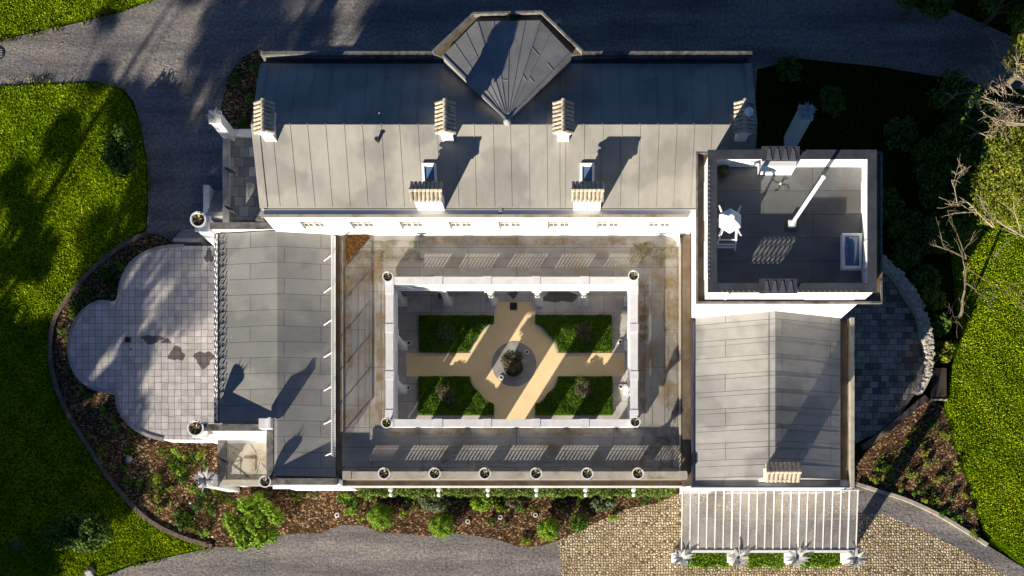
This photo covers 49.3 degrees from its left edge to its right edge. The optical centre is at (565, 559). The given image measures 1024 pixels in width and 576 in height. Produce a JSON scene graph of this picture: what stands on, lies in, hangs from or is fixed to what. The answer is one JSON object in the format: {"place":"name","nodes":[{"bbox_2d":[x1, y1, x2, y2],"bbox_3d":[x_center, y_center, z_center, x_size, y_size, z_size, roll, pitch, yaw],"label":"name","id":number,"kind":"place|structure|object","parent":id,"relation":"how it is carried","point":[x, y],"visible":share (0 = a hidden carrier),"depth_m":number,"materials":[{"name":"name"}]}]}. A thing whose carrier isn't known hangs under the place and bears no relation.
{"place":"outdoors","nodes":[
{"label":"outdoors","id":0,"kind":"place"},
{"bbox_2d":[0,0,153,38],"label":"lawn","id":1,"kind":"structure","parent":0,"point":[90,15],"depth_m":57.98,"materials":[{"name":"green plant"}]},
{"bbox_2d":[0,0,212,575],"bbox_3d":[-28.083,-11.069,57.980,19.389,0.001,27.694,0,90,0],"label":"lawn","id":2,"kind":"structure","parent":0,"point":[32,351],"depth_m":57.98,"materials":[{"name":"green plant"}]},
{"bbox_2d":[42,511,117,552],"bbox_3d":[-24.927,-1.424,57.279,3.729,1.538,2.175,0,90,0],"label":"shrub","id":3,"kind":"object","parent":2,"relation":"on","point":[87,532],"visible":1,"depth_m":56.91,"materials":[{"name":"green plant"}]},
{"bbox_2d":[100,122,139,178],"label":"shrub","id":4,"kind":"object","parent":2,"relation":"on","point":[121,155],"visible":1,"depth_m":56.99,"materials":[{"name":"green plant"}]},
{"bbox_2d":[0,0,1023,245],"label":"gravel road","id":5,"kind":"structure","parent":0,"point":[154,40],"depth_m":58.00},
{"bbox_2d":[221,48,264,128],"bbox_3d":[-15.903,-24.305,57.970,4.028,0.001,4.722,0,90,0],"label":"corner planting bed","id":6,"kind":"object","parent":5,"relation":"on","point":[234,106],"visible":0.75,"depth_m":57.97,"materials":[{"name":"brown soil"}]},
{"bbox_2d":[0,0,1023,575],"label":"ground","id":7,"kind":"structure","parent":0,"point":[876,98],"depth_m":58.02,"materials":[{"name":"green plant"}]},
{"bbox_2d":[47,231,211,548],"bbox_3d":[-23.175,-8.209,57.990,6.440,0.220,16.848,-12,90,0],"label":"edging","id":8,"kind":"object","parent":7,"relation":"on","point":[78,284],"visible":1,"depth_m":57.88,"materials":[{"name":"stone"}]},
{"bbox_2d":[110,393,212,442],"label":"terrace retaining wall","id":9,"kind":"structure","parent":7,"relation":"on","point":[189,441],"depth_m":57.31,"materials":[{"name":"white paint"}]},
{"bbox_2d":[71,246,221,439],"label":"trefoil terrace","id":10,"kind":"structure","parent":9,"relation":"on","point":[168,293],"depth_m":56.50,"materials":[{"name":"grey stone"}]},
{"bbox_2d":[67,244,184,440],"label":"terrace kerb","id":11,"kind":"structure","parent":10,"relation":"on","point":[116,301],"depth_m":56.45,"materials":[{"name":"grey stone"}]},
{"bbox_2d":[193,351,213,368],"bbox_3d":[-18.314,-10.262,56.494,0.914,0.001,0.938,-37,90,0],"label":"damp patch","id":12,"kind":"object","parent":10,"relation":"on","point":[203,359],"visible":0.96,"depth_m":56.49,"materials":[{"name":"grey stone"}]},
{"bbox_2d":[173,229,209,245],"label":"steps","id":13,"kind":"structure","parent":7,"relation":"on","point":[188,237],"depth_m":56.88,"materials":[{"name":"grey stone"}]},
{"bbox_2d":[195,216,215,244],"bbox_3d":[-17.101,-15.858,55.230,0.720,5.540,0.720,0,90,0],"label":"post","id":14,"kind":"object","parent":7,"relation":"on","point":[207,232],"visible":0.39,"depth_m":52.54,"materials":[{"name":"white paint"}]},
{"bbox_2d":[190,211,206,227],"bbox_3d":[-17.076,-15.835,51.975,0.750,0.950,0.750,0,90,0],"label":"urn","id":15,"kind":"object","parent":14,"relation":"on","point":[198,219],"visible":1,"depth_m":51.82,"materials":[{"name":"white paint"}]},
{"bbox_2d":[203,185,222,221],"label":"steps","id":16,"kind":"structure","parent":7,"relation":"on","point":[212,203],"depth_m":56.88,"materials":[{"name":"grey stone"}]},
{"bbox_2d":[223,129,251,221],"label":"wall","id":17,"kind":"structure","parent":7,"relation":"on","point":[242,133],"depth_m":56.08,"materials":[{"name":"white paint"}]},
{"bbox_2d":[230,138,266,221],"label":"walk","id":18,"kind":"structure","parent":7,"relation":"on","point":[244,201],"depth_m":56.50,"materials":[{"name":"grey stone"}]},
{"bbox_2d":[209,110,234,141],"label":"pillar","id":19,"kind":"structure","parent":18,"relation":"on","point":[222,127],"depth_m":54.97,"materials":[{"name":"white paint"}]},
{"bbox_2d":[106,525,560,575],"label":"gravel drive","id":20,"kind":"structure","parent":7,"relation":"on","point":[351,550],"depth_m":57.99,"materials":[{"name":"grey gravel"}]},
{"bbox_2d":[52,233,677,546],"bbox_3d":[-11.674,-5.042,57.970,33.293,0.001,13.904,24,90,0],"label":"planting bed","id":21,"kind":"object","parent":7,"relation":"on","point":[308,513],"visible":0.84,"depth_m":57.97,"materials":[{"name":"brown soil"}]},
{"bbox_2d":[192,422,216,443],"bbox_3d":[-17.225,-6.139,55.230,0.720,5.540,0.720,0,90,0],"label":"post","id":22,"kind":"object","parent":21,"relation":"on","point":[204,436],"visible":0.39,"depth_m":52.54,"materials":[{"name":"white paint"}]},
{"bbox_2d":[187,420,203,435],"bbox_3d":[-17.192,-6.128,51.956,0.780,0.988,0.780,33,90,0],"label":"urn","id":23,"kind":"object","parent":22,"relation":"on","point":[195,427],"visible":1,"depth_m":51.76,"materials":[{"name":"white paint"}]},
{"bbox_2d":[198,472,239,491],"bbox_3d":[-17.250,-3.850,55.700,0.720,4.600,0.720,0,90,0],"label":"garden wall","id":24,"kind":"structure","parent":21,"relation":"on","point":[227,488],"depth_m":54.55,"materials":[{"name":"white paint"}]},
{"bbox_2d":[192,466,216,491],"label":"agave","id":25,"kind":"object","parent":24,"relation":"on","point":[203,479],"visible":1,"depth_m":53.17,"materials":[{"name":"grey plant"}]},
{"bbox_2d":[221,490,284,550],"bbox_3d":[-15.985,-1.995,57.361,3.183,1.374,2.892,-22,90,0],"label":"shrub","id":26,"kind":"object","parent":21,"relation":"on","point":[251,522],"visible":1,"depth_m":57.07,"materials":[{"name":"green plant"}]},
{"bbox_2d":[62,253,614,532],"bbox_3d":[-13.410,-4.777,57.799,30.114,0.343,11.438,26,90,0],"label":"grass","id":27,"kind":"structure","parent":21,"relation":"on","point":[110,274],"depth_m":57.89,"materials":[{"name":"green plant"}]},
{"bbox_2d":[367,501,394,531],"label":"round bush","id":28,"kind":"object","parent":21,"relation":"on","point":[380,514],"visible":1,"depth_m":57.23,"materials":[{"name":"green plant"}]},
{"bbox_2d":[417,495,453,512],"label":"shrub","id":29,"kind":"object","parent":21,"relation":"on","point":[437,504],"visible":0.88,"depth_m":57.03,"materials":[{"name":"green plant"}]},
{"bbox_2d":[428,512,454,540],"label":"round bush","id":30,"kind":"object","parent":21,"relation":"on","point":[439,524],"visible":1,"depth_m":57.23,"materials":[{"name":"green plant"}]},
{"bbox_2d":[470,496,493,511],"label":"shrub","id":31,"kind":"object","parent":21,"relation":"on","point":[480,504],"visible":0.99,"depth_m":57.30,"materials":[{"name":"green plant"}]},
{"bbox_2d":[357,488,675,498],"bbox_3d":[-2.475,-3.506,57.195,16.253,1.728,0.794,0,90,0],"label":"hedge","id":32,"kind":"object","parent":21,"relation":"on","point":[462,493],"visible":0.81,"depth_m":56.45,"materials":[{"name":"plant"}]},
{"bbox_2d":[537,516,559,542],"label":"round bush","id":33,"kind":"object","parent":21,"relation":"on","point":[547,528],"visible":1,"depth_m":57.22,"materials":[{"name":"green plant"}]},
{"bbox_2d":[569,512,588,532],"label":"shrub","id":34,"kind":"object","parent":21,"relation":"on","point":[578,523],"visible":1,"depth_m":57.48,"materials":[{"name":"green plant"}]},
{"bbox_2d":[590,496,616,512],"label":"shrub","id":35,"kind":"object","parent":21,"relation":"on","point":[600,504],"visible":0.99,"depth_m":57.46,"materials":[{"name":"green plant"}]},
{"bbox_2d":[203,10,882,552],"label":"manor house","id":36,"kind":"structure","parent":7,"relation":"on","point":[491,152],"depth_m":51.42,"materials":[{"name":"paint"}]},
{"bbox_2d":[301,222,328,232],"bbox_3d":[-11.648,-15.490,51.505,1.160,1.250,0.320,0,90,0],"label":"window","id":37,"kind":"structure","parent":36,"relation":"in","point":[306,224],"depth_m":51.97,"materials":[{"name":"paint"}]},
{"bbox_2d":[345,235,369,262],"bbox_3d":[-9.890,-14.789,52.904,1.222,0.243,1.312,0,90,0],"label":"leaf drift","id":38,"kind":"object","parent":36,"relation":"on","point":[354,244],"visible":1,"depth_m":52.85,"materials":[{"name":"orange plant"}]},
{"bbox_2d":[351,222,377,232],"bbox_3d":[-9.367,-15.490,51.505,1.160,1.250,0.320,0,90,0],"label":"window","id":39,"kind":"structure","parent":36,"relation":"in","point":[355,224],"depth_m":51.97,"materials":[{"name":"paint"}]},
{"bbox_2d":[400,222,425,232],"bbox_3d":[-7.087,-15.490,51.505,1.160,1.250,0.320,0,90,0],"label":"window","id":40,"kind":"structure","parent":36,"relation":"in","point":[404,224],"depth_m":51.97,"materials":[{"name":"paint"}]},
{"bbox_2d":[449,222,474,232],"bbox_3d":[-4.831,-15.490,51.505,1.160,1.250,0.320,0,90,0],"label":"window","id":41,"kind":"structure","parent":36,"relation":"in","point":[453,224],"depth_m":51.97,"materials":[{"name":"paint"}]},
{"bbox_2d":[498,222,522,232],"bbox_3d":[-2.550,-15.490,51.505,1.160,1.250,0.320,0,90,0],"label":"window","id":42,"kind":"structure","parent":36,"relation":"in","point":[502,224],"depth_m":51.97,"materials":[{"name":"paint"}]},
{"bbox_2d":[547,222,570,232],"bbox_3d":[-0.294,-15.490,51.505,1.160,1.250,0.320,0,90,0],"label":"window","id":43,"kind":"structure","parent":36,"relation":"in","point":[550,224],"depth_m":51.97,"materials":[{"name":"paint"}]},
{"bbox_2d":[595,222,619,232],"bbox_3d":[1.986,-15.490,51.505,1.160,1.250,0.320,0,90,0],"label":"window","id":44,"kind":"structure","parent":36,"relation":"in","point":[599,224],"depth_m":51.97,"materials":[{"name":"paint"}]},
{"bbox_2d":[646,222,670,232],"bbox_3d":[4.365,-15.490,51.505,1.160,1.250,0.320,0,90,0],"label":"window","id":45,"kind":"structure","parent":36,"relation":"in","point":[651,224],"depth_m":51.97,"materials":[{"name":"paint"}]},
{"bbox_2d":[717,205,741,250],"bbox_3d":[6.750,-13.795,45.986,0.954,2.252,1.475,0,90,0],"label":"patio furniture","id":46,"kind":"object","parent":36,"relation":"on","point":[729,220],"visible":0.88,"depth_m":45.53,"materials":[{"name":"white paint"}]},
{"bbox_2d":[785,174,825,230],"bbox_3d":[9.564,-14.159,44.110,0.560,5.980,0.460,0,90,0],"label":"flagpole","id":47,"kind":"object","parent":36,"relation":"on","point":[791,224],"visible":1,"depth_m":45.47,"materials":[{"name":"white metal"}]},
{"bbox_2d":[775,55,802,82],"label":"undergrowth shrub","id":48,"kind":"object","parent":7,"relation":"on","point":[790,72],"visible":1,"depth_m":57.66,"materials":[{"name":"green plant"}]},
{"bbox_2d":[784,105,812,145],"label":"pillar","id":49,"kind":"structure","parent":7,"relation":"on","point":[796,130],"depth_m":54.49,"materials":[{"name":"white paint"}]},
{"bbox_2d":[817,85,845,118],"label":"undergrowth shrub","id":50,"kind":"object","parent":7,"relation":"on","point":[833,104],"visible":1,"depth_m":57.59,"materials":[{"name":"green plant"}]},
{"bbox_2d":[860,395,927,449],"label":"stone kerb","id":51,"kind":"structure","parent":7,"relation":"on","point":[900,418],"depth_m":57.38,"materials":[{"name":"grey stone"}]},
{"bbox_2d":[883,186,904,221],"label":"undergrowth shrub","id":52,"kind":"object","parent":7,"relation":"on","point":[888,197],"visible":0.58,"depth_m":57.46,"materials":[{"name":"green plant"}]},
{"bbox_2d":[883,114,918,152],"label":"undergrowth shrub","id":53,"kind":"object","parent":7,"relation":"on","point":[910,136],"visible":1,"depth_m":57.49,"materials":[{"name":"green plant"}]},
{"bbox_2d":[885,204,923,246],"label":"undergrowth shrub","id":54,"kind":"object","parent":7,"relation":"on","point":[909,217],"visible":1,"depth_m":57.35,"materials":[{"name":"green plant"}]},
{"bbox_2d":[890,239,923,272],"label":"undergrowth shrub","id":55,"kind":"object","parent":7,"relation":"on","point":[901,256],"visible":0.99,"depth_m":57.46,"materials":[{"name":"green plant"}]},
{"bbox_2d":[883,255,935,395],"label":"rubble wall","id":56,"kind":"structure","parent":7,"relation":"on","point":[907,290],"depth_m":56.89,"materials":[{"name":"grey stone"}]},
{"bbox_2d":[854,397,979,535],"bbox_3d":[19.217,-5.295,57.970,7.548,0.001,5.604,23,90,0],"label":"planting bed","id":57,"kind":"object","parent":7,"relation":"on","point":[865,464],"visible":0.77,"depth_m":57.97,"materials":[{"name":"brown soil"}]},
{"bbox_2d":[856,483,988,545],"bbox_3d":[18.635,-2.530,57.970,7.506,0.260,0.552,25,90,0],"label":"edging","id":58,"kind":"object","parent":7,"relation":"on","point":[948,520],"visible":0.99,"depth_m":57.84,"materials":[{"name":"stone"}]},
{"bbox_2d":[895,0,954,22],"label":"leafy tree","id":59,"kind":"object","parent":7,"relation":"on","point":[935,9],"visible":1,"depth_m":54.64,"materials":[{"name":"green plant"}]},
{"bbox_2d":[909,263,941,290],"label":"shrub","id":60,"kind":"object","parent":7,"relation":"on","point":[921,274],"visible":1,"depth_m":57.24,"materials":[{"name":"green plant"}]},
{"bbox_2d":[910,135,954,182],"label":"undergrowth shrub","id":61,"kind":"object","parent":7,"relation":"on","point":[922,154],"visible":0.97,"depth_m":57.21,"materials":[{"name":"green plant"}]},
{"bbox_2d":[919,284,946,311],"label":"shrub","id":62,"kind":"object","parent":7,"relation":"on","point":[935,300],"visible":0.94,"depth_m":57.28,"materials":[{"name":"green plant"}]},
{"bbox_2d":[916,213,955,254],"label":"undergrowth shrub","id":63,"kind":"object","parent":7,"relation":"on","point":[927,228],"visible":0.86,"depth_m":57.14,"materials":[{"name":"green plant"}]},
{"bbox_2d":[930,368,946,400],"bbox_3d":[19.393,-9.119,57.870,0.840,0.260,1.680,0,90,0],"label":"timber box","id":64,"kind":"object","parent":7,"relation":"on","point":[938,385],"visible":0.96,"depth_m":57.78,"materials":[{"name":"wood"}]},
{"bbox_2d":[929,313,952,338],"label":"shrub","id":65,"kind":"object","parent":7,"relation":"on","point":[940,323],"visible":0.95,"depth_m":57.25,"materials":[{"name":"green plant"}]},
{"bbox_2d":[917,166,965,215],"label":"undergrowth shrub","id":66,"kind":"object","parent":7,"relation":"on","point":[931,194],"visible":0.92,"depth_m":57.24,"materials":[{"name":"green plant"}]},
{"bbox_2d":[933,341,954,362],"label":"shrub","id":67,"kind":"object","parent":7,"relation":"on","point":[947,348],"visible":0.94,"depth_m":57.26,"materials":[{"name":"green plant"}]},
{"bbox_2d":[926,67,980,117],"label":"undergrowth shrub","id":68,"kind":"object","parent":7,"relation":"on","point":[953,103],"visible":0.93,"depth_m":56.91,"materials":[{"name":"green plant"}]},
{"bbox_2d":[929,108,987,167],"bbox_3d":[20.229,-21.552,57.169,2.971,1.744,2.856,-24,90,0],"label":"undergrowth shrub","id":69,"kind":"object","parent":7,"relation":"on","point":[956,130],"visible":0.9,"depth_m":56.98,"materials":[{"name":"green plant"}]},
{"bbox_2d":[958,93,1007,142],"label":"undergrowth shrub","id":70,"kind":"object","parent":7,"relation":"on","point":[977,122],"visible":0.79,"depth_m":56.85,"materials":[{"name":"green plant"}]},
{"bbox_2d":[943,33,1023,141],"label":"bare tree","id":71,"kind":"object","parent":7,"relation":"on","point":[1007,122],"visible":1,"depth_m":51.73,"materials":[{"name":"brown wood"}]},
{"bbox_2d":[978,0,1023,27],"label":"leafy tree","id":72,"kind":"object","parent":7,"relation":"on","point":[996,7],"visible":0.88,"depth_m":55.02,"materials":[{"name":"green plant"}]},
{"bbox_2d":[999,11,1023,91],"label":"leafy tree","id":73,"kind":"object","parent":7,"relation":"on","point":[1017,38],"visible":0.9,"depth_m":51.88,"materials":[{"name":"green plant"}]},
{"bbox_2d":[398,291,627,418],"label":"court paving","id":74,"kind":"structure","parent":0,"point":[470,303],"depth_m":56.50,"materials":[{"name":"grey stone"}]},
{"bbox_2d":[417,376,493,415],"bbox_3d":[-5.536,-8.310,56.325,3.896,0.345,2.028,0,90,0],"label":"hedge","id":75,"kind":"object","parent":74,"relation":"on","point":[468,399],"visible":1,"depth_m":56.27,"materials":[{"name":"green plant"}]},
{"bbox_2d":[435,382,454,403],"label":"shrub","id":76,"kind":"object","parent":75,"relation":"on","point":[443,389],"visible":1,"depth_m":56.08,"materials":[{"name":"green plant"}]},
{"bbox_2d":[418,314,493,352],"bbox_3d":[-5.522,-11.447,56.325,3.864,0.346,1.926,0,90,0],"label":"hedge","id":77,"kind":"object","parent":74,"relation":"on","point":[466,336],"visible":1,"depth_m":56.27,"materials":[{"name":"green plant"}]},
{"bbox_2d":[435,322,456,341],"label":"shrub","id":78,"kind":"object","parent":77,"relation":"on","point":[446,328],"visible":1,"depth_m":56.09,"materials":[{"name":"green plant"}]},
{"bbox_2d":[406,302,624,418],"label":"buff path","id":79,"kind":"structure","parent":74,"relation":"on","point":[507,401],"depth_m":56.49,"materials":[{"name":"stone"}]},
{"bbox_2d":[492,342,535,385],"bbox_3d":[-2.598,-9.931,56.485,2.260,0.030,2.260,0,90,0],"label":"stone circle","id":80,"kind":"object","parent":79,"relation":"on","point":[528,361],"visible":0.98,"depth_m":56.47,"materials":[{"name":"grey stone"}]},
{"bbox_2d":[504,363,522,376],"bbox_3d":[-2.615,-9.707,56.255,0.980,0.429,0.980,0,90,0],"label":"round planter","id":81,"kind":"object","parent":80,"relation":"on","point":[516,373],"visible":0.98,"depth_m":56.09,"materials":[{"name":"stone"}]},
{"bbox_2d":[500,350,523,372],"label":"shrub","id":82,"kind":"object","parent":81,"relation":"in","point":[511,361],"visible":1,"depth_m":55.78,"materials":[{"name":"green plant"}]},
{"bbox_2d":[543,291,577,301],"bbox_3d":[-0.272,-13.528,56.494,1.813,0.001,0.917,0,90,0],"label":"damp patch","id":83,"kind":"object","parent":74,"relation":"on","point":[559,296],"visible":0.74,"depth_m":56.49,"materials":[{"name":"grey stone"}]},
{"bbox_2d":[535,376,612,415],"bbox_3d":[0.437,-8.306,56.325,3.975,0.345,2.029,0,90,0],"label":"hedge","id":84,"kind":"object","parent":74,"relation":"on","point":[562,398],"visible":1,"depth_m":56.27,"materials":[{"name":"green plant"}]},
{"bbox_2d":[574,377,593,398],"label":"shrub","id":85,"kind":"object","parent":84,"relation":"on","point":[580,388],"visible":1,"depth_m":56.09,"materials":[{"name":"green plant"}]},
{"bbox_2d":[535,314,612,352],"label":"grass lawn","id":86,"kind":"structure","parent":74,"relation":"on","point":[559,329],"depth_m":56.27,"materials":[{"name":"green plant"}]},
{"bbox_2d":[574,321,593,341],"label":"shrub","id":87,"kind":"object","parent":86,"relation":"on","point":[585,329],"visible":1,"depth_m":56.09,"materials":[{"name":"green plant"}]},
{"bbox_2d":[556,491,1007,575],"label":"cobbled pavement","id":88,"kind":"structure","parent":0,"point":[641,541],"depth_m":57.99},
{"bbox_2d":[687,553,729,568],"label":"hedge","id":89,"kind":"object","parent":88,"relation":"on","point":[706,560],"visible":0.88,"depth_m":57.31,"materials":[{"name":"plant"}]},
{"bbox_2d":[727,553,743,563],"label":"pillar","id":90,"kind":"structure","parent":88,"relation":"on","point":[729,558],"depth_m":56.04,"materials":[{"name":"white paint"}]},
{"bbox_2d":[726,545,748,569],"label":"agave","id":91,"kind":"object","parent":90,"relation":"on","point":[738,557],"visible":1,"depth_m":54.96,"materials":[{"name":"grey plant"}]},
{"bbox_2d":[746,553,784,568],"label":"hedge","id":92,"kind":"object","parent":88,"relation":"on","point":[770,560],"visible":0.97,"depth_m":57.31,"materials":[{"name":"plant"}]},
{"bbox_2d":[783,553,800,563],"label":"pillar","id":93,"kind":"structure","parent":88,"relation":"on","point":[786,555],"depth_m":56.34,"materials":[{"name":"white paint"}]},
{"bbox_2d":[783,546,808,570],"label":"agave","id":94,"kind":"object","parent":93,"relation":"on","point":[799,557],"visible":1,"depth_m":54.98,"materials":[{"name":"grey plant"}]},
{"bbox_2d":[800,553,841,568],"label":"hedge","id":95,"kind":"object","parent":88,"relation":"on","point":[827,560],"visible":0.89,"depth_m":57.31,"materials":[{"name":"plant"}]},
{"bbox_2d":[840,552,861,563],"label":"pillar","id":96,"kind":"structure","parent":88,"relation":"on","point":[844,557],"depth_m":56.22,"materials":[{"name":"white paint"}]},
{"bbox_2d":[846,547,867,569],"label":"agave","id":97,"kind":"object","parent":96,"relation":"on","point":[856,558],"visible":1,"depth_m":54.95,"materials":[{"name":"grey plant"}]},
{"bbox_2d":[856,487,1023,575],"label":"gravel margin","id":98,"kind":"object","parent":88,"relation":"on","point":[871,502],"visible":1,"depth_m":57.98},
{"bbox_2d":[841,273,921,442],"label":"terrace","id":99,"kind":"structure","parent":0,"point":[887,356],"depth_m":57.60,"materials":[{"name":"grey stone"}]},
{"bbox_2d":[944,143,1023,566],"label":"lawn","id":100,"kind":"structure","parent":0,"point":[984,512],"depth_m":57.98,"materials":[{"name":"green plant"}]},
{"bbox_2d":[940,200,982,239],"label":"undergrowth shrub","id":101,"kind":"object","parent":100,"relation":"on","point":[967,219],"visible":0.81,"depth_m":57.01,"materials":[{"name":"green plant"}]},
{"bbox_2d":[943,142,994,200],"bbox_3d":[20.779,-19.941,57.142,2.872,1.787,3.009,0,90,0],"label":"undergrowth shrub","id":102,"kind":"object","parent":100,"relation":"on","point":[968,153],"visible":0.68,"depth_m":56.82,"materials":[{"name":"green plant"}]},
{"bbox_2d":[926,213,1023,337],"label":"bare tree","id":103,"kind":"object","parent":100,"relation":"on","point":[962,304],"visible":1,"depth_m":54.89,"materials":[{"name":"brown plant"}]},
{"bbox_2d":[939,157,1023,267],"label":"bare tree","id":104,"kind":"object","parent":100,"relation":"on","point":[985,219],"visible":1,"depth_m":53.84,"materials":[{"name":"brown wood"}]},
{"bbox_2d":[955,207,1023,529],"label":"fallen leaves","id":105,"kind":"object","parent":100,"relation":"on","point":[988,370],"visible":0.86,"depth_m":57.93,"materials":[{"name":"yellow plant"}]},
{"bbox_2d":[969,114,1023,234],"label":"leafy tree","id":106,"kind":"object","parent":100,"relation":"on","point":[1011,174],"visible":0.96,"depth_m":54.00,"materials":[{"name":"green plant"}]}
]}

